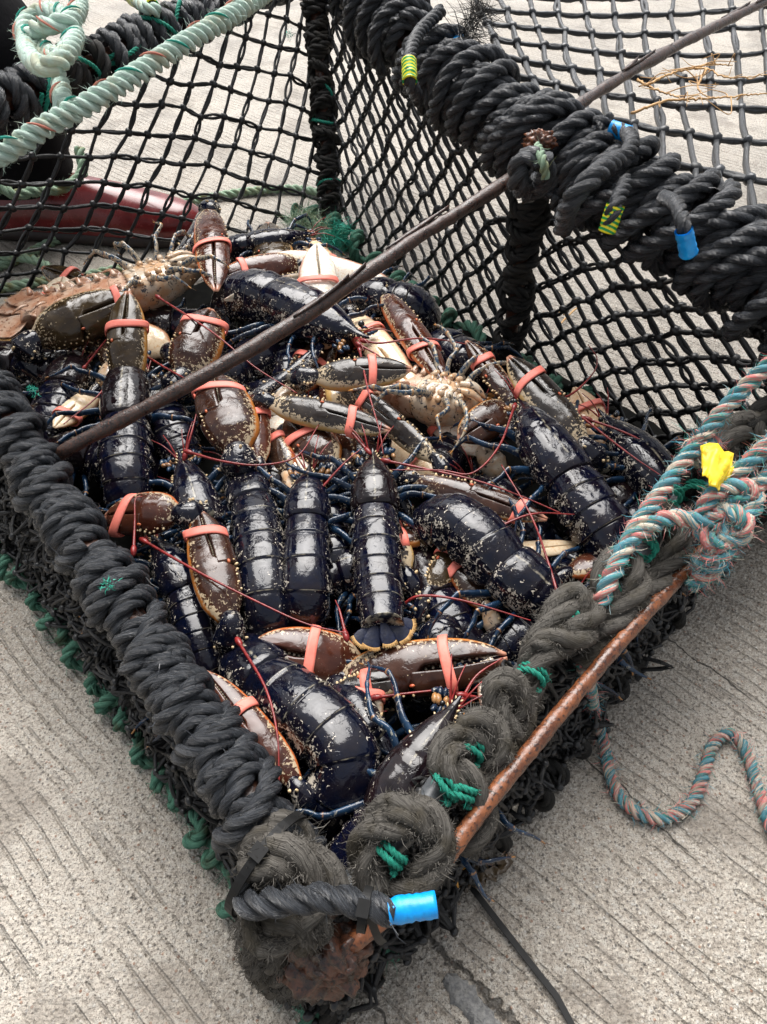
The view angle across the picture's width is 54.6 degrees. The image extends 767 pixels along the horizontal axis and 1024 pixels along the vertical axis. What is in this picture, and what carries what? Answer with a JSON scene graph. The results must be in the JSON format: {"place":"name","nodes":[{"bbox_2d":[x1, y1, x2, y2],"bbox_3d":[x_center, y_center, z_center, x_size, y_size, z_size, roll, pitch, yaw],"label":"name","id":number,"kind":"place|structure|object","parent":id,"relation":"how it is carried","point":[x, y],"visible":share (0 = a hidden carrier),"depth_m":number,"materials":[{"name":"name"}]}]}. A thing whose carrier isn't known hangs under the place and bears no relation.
{"place":"outdoors","nodes":[
{"label":"outdoors","id":0,"kind":"place"},
{"bbox_2d":[0,0,766,1023],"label":"ground","id":1,"kind":"structure","parent":0,"point":[604,908],"depth_m":0.60,"materials":[{"name":"concrete"}]},
{"bbox_2d":[0,145,316,292],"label":"slack rope","id":2,"kind":"object","parent":1,"relation":"on","point":[27,192],"visible":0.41,"depth_m":1.17,"materials":[{"name":"fabric"}]},
{"bbox_2d":[0,0,766,1023],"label":"lobster creel","id":3,"kind":"object","parent":1,"relation":"on","point":[318,930],"visible":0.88,"depth_m":0.65,"materials":[{"name":"black fabric"}]},
{"bbox_2d":[0,339,63,390],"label":"lobster","id":4,"kind":"object","parent":3,"relation":"in","point":[11,360],"visible":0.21,"depth_m":0.86,"materials":[{"name":"food"}]},
{"bbox_2d":[11,285,148,421],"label":"lobster","id":5,"kind":"object","parent":3,"relation":"in","point":[113,314],"visible":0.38,"depth_m":0.84,"materials":[{"name":"food"}]},
{"bbox_2d":[23,276,151,438],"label":"lobster","id":6,"kind":"object","parent":3,"relation":"in","point":[53,394],"visible":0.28,"depth_m":0.83,"materials":[{"name":"food"}]},
{"bbox_2d":[0,199,296,392],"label":"lobster","id":7,"kind":"object","parent":6,"relation":"on","point":[157,281],"visible":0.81,"depth_m":0.92,"materials":[{"name":"food"}]},
{"bbox_2d":[31,405,159,496],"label":"lobster","id":8,"kind":"object","parent":3,"relation":"on","point":[84,462],"visible":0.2,"depth_m":0.77,"materials":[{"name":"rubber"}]},
{"bbox_2d":[0,0,271,173],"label":"mooring rope","id":9,"kind":"object","parent":3,"relation":"attached to","point":[35,25],"visible":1,"depth_m":0.65,"materials":[{"name":"teal fabric"}]},
{"bbox_2d":[41,265,242,360],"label":"lobster","id":10,"kind":"object","parent":3,"relation":"in","point":[166,318],"visible":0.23,"depth_m":0.93,"materials":[{"name":"food"}]},
{"bbox_2d":[87,324,204,473],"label":"lobster","id":11,"kind":"object","parent":3,"relation":"in","point":[159,341],"visible":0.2,"depth_m":0.80,"materials":[{"name":"food"}]},
{"bbox_2d":[45,308,250,509],"bbox_3d":[-0.248,-0.119,0.805,0.246,0.091,0.239,-34,55,-28],"label":"lobster","id":12,"kind":"object","parent":11,"relation":"on","point":[126,463],"visible":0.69,"depth_m":0.77,"materials":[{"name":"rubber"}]},
{"bbox_2d":[78,528,231,674],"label":"lobster","id":13,"kind":"object","parent":3,"relation":"on","point":[189,617],"visible":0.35,"depth_m":0.62},
{"bbox_2d":[107,476,231,599],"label":"lobster","id":14,"kind":"object","parent":3,"relation":"in","point":[225,508],"visible":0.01,"depth_m":0.70},
{"bbox_2d":[99,414,241,610],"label":"lobster","id":15,"kind":"object","parent":3,"relation":"in","point":[192,489],"visible":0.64,"depth_m":0.66,"materials":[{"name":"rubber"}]},
{"bbox_2d":[166,374,318,655],"bbox_3d":[-0.135,-0.010,0.704,0.217,0.095,0.253,18,49,16],"label":"lobster","id":16,"kind":"object","parent":3,"relation":"in","point":[234,422],"visible":0.73,"depth_m":0.69,"materials":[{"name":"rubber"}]},
{"bbox_2d":[131,511,381,848],"bbox_3d":[-0.104,0.124,0.595,0.286,0.100,0.187,22,50,19],"label":"lobster","id":17,"kind":"object","parent":3,"relation":"in","point":[292,712],"visible":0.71,"depth_m":0.53,"materials":[{"name":"food"}]},
{"bbox_2d":[198,342,355,498],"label":"lobster","id":18,"kind":"object","parent":3,"relation":"in","point":[330,355],"visible":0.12,"depth_m":0.81,"materials":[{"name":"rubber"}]},
{"bbox_2d":[243,376,318,397],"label":"lobster","id":19,"kind":"object","parent":3,"relation":"in","point":[254,384],"visible":0.11,"depth_m":0.84},
{"bbox_2d":[224,213,345,301],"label":"lobster","id":20,"kind":"object","parent":3,"relation":"in","point":[244,245],"visible":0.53,"depth_m":1.03,"materials":[{"name":"food"}]},
{"bbox_2d":[189,318,386,405],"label":"lobster","id":21,"kind":"object","parent":3,"relation":"in","point":[245,372],"visible":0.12,"depth_m":0.86,"materials":[{"name":"food"}]},
{"bbox_2d":[220,411,360,627],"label":"lobster","id":22,"kind":"object","parent":3,"relation":"in","point":[306,513],"visible":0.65,"depth_m":0.64,"materials":[{"name":"food"}]},
{"bbox_2d":[241,222,344,375],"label":"lobster","id":23,"kind":"object","parent":3,"relation":"in","point":[280,363],"visible":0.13,"depth_m":0.88,"materials":[{"name":"food"}]},
{"bbox_2d":[276,243,440,355],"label":"lobster","id":24,"kind":"object","parent":23,"relation":"on","point":[322,268],"visible":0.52,"depth_m":0.90,"materials":[{"name":"food"}]},
{"bbox_2d":[267,428,356,561],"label":"lobster","id":25,"kind":"object","parent":3,"relation":"in","point":[278,449],"visible":0.27,"depth_m":0.73,"materials":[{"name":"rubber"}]},
{"bbox_2d":[277,668,393,797],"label":"lobster","id":26,"kind":"object","parent":3,"relation":"in","point":[377,686],"visible":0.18,"depth_m":0.57,"materials":[{"name":"food"}]},
{"bbox_2d":[209,268,464,454],"bbox_3d":[-0.074,-0.175,0.855,0.240,0.117,0.406,-32,54,-26],"label":"lobster","id":27,"kind":"object","parent":3,"relation":"in","point":[268,299],"visible":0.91,"depth_m":0.82,"materials":[{"name":"food"}]},
{"bbox_2d":[319,386,430,511],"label":"lobster","id":28,"kind":"object","parent":3,"relation":"in","point":[371,441],"visible":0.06,"depth_m":0.78,"materials":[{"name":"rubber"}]},
{"bbox_2d":[330,548,420,634],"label":"lobster","id":29,"kind":"object","parent":3,"relation":"in","point":[342,576],"visible":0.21,"depth_m":0.66},
{"bbox_2d":[258,600,507,800],"bbox_3d":[-0.006,0.169,0.571,0.205,0.102,0.192,0,46,0],"label":"lobster","id":30,"kind":"object","parent":3,"relation":"in","point":[325,655],"visible":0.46,"depth_m":0.58,"materials":[{"name":"food"}]},
{"bbox_2d":[296,654,552,901],"bbox_3d":[0.012,0.178,0.526,0.209,0.081,0.182,0,46,0],"label":"lobster","id":31,"kind":"object","parent":3,"relation":"in","point":[404,761],"visible":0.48,"depth_m":0.50},
{"bbox_2d":[348,323,508,457],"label":"lobster","id":32,"kind":"object","parent":3,"relation":"in","point":[423,396],"visible":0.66,"depth_m":0.77},
{"bbox_2d":[343,548,516,713],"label":"lobster","id":33,"kind":"object","parent":3,"relation":"in","point":[443,568],"visible":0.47,"depth_m":0.63,"materials":[{"name":"food"}]},
{"bbox_2d":[342,285,525,393],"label":"lobster","id":34,"kind":"object","parent":3,"relation":"in","point":[402,319],"visible":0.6,"depth_m":0.84,"materials":[{"name":"food"}]},
{"bbox_2d":[359,520,510,633],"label":"lobster","id":35,"kind":"object","parent":3,"relation":"in","point":[409,539],"visible":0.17,"depth_m":0.66,"materials":[{"name":"food"}]},
{"bbox_2d":[340,467,547,664],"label":"lobster","id":36,"kind":"object","parent":3,"relation":"in","point":[460,610],"visible":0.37,"depth_m":0.67,"materials":[{"name":"food"}]},
{"bbox_2d":[413,388,525,502],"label":"lobster","id":37,"kind":"object","parent":3,"relation":"in","point":[459,458],"visible":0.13,"depth_m":0.77},
{"bbox_2d":[391,425,563,540],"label":"lobster","id":38,"kind":"object","parent":3,"relation":"on","point":[490,470],"visible":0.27,"depth_m":0.75,"materials":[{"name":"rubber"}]},
{"bbox_2d":[408,465,589,660],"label":"lobster","id":39,"kind":"object","parent":3,"relation":"in","point":[497,558],"visible":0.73,"depth_m":0.62},
{"bbox_2d":[280,389,559,650],"bbox_3d":[-0.015,-0.013,0.694,0.218,0.063,0.288,-31,54,-26],"label":"lobster","id":40,"kind":"object","parent":39,"relation":"on","point":[377,497],"visible":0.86,"depth_m":0.67,"materials":[{"name":"food"}]},
{"bbox_2d":[390,340,630,557],"bbox_3d":[0.165,-0.075,0.746,0.251,0.085,0.299,15,48,14],"label":"lobster","id":41,"kind":"object","parent":3,"relation":"in","point":[549,451],"visible":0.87,"depth_m":0.68,"materials":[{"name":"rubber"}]},
{"bbox_2d":[476,553,651,704],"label":"lobster","id":42,"kind":"object","parent":3,"relation":"in","point":[508,640],"visible":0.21,"depth_m":0.61,"materials":[{"name":"food"}]},
{"bbox_2d":[513,387,642,515],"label":"lobster","id":43,"kind":"object","parent":3,"relation":"in","point":[624,491],"visible":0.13,"depth_m":0.76,"materials":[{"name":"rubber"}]},
{"bbox_2d":[506,355,699,544],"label":"lobster","id":44,"kind":"object","parent":3,"relation":"in","point":[643,454],"visible":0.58,"depth_m":0.72,"materials":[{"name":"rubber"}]},
{"bbox_2d":[524,502,689,662],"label":"lobster","id":45,"kind":"object","parent":3,"relation":"in","point":[566,560],"visible":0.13,"depth_m":0.67,"materials":[{"name":"food"}]},
{"bbox_2d":[569,352,766,834],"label":"lead rope","id":46,"kind":"object","parent":3,"relation":"hanging from","point":[718,536],"visible":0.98,"depth_m":0.55,"materials":[{"name":"fabric"}]},
{"bbox_2d":[631,53,766,114],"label":"rootlet","id":47,"kind":"object","parent":3,"relation":"on","point":[674,72],"visible":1,"depth_m":0.86,"materials":[{"name":"beige plant"}]},
{"bbox_2d":[442,973,501,1023],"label":"mortar patch","id":48,"kind":"object","parent":1,"relation":"on","point":[468,1002],"visible":1,"depth_m":0.51,"materials":[{"name":"grey concrete"}]},
{"bbox_2d":[458,852,512,892],"bbox_3d":[0.071,0.264,0.547,0.054,0.024,0.022,-7,47,-7],"label":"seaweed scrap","id":49,"kind":"object","parent":1,"relation":"on","point":[492,873],"visible":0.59,"depth_m":0.55,"materials":[{"name":"plant"}]},
{"bbox_2d":[561,308,576,323],"bbox_3d":[0.272,-0.279,1.103,0.044,0.034,0.043,-4,47,-4],"label":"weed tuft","id":50,"kind":"object","parent":1,"relation":"on","point":[570,313],"visible":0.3,"depth_m":1.10,"materials":[{"name":"beige plant"}]}
]}

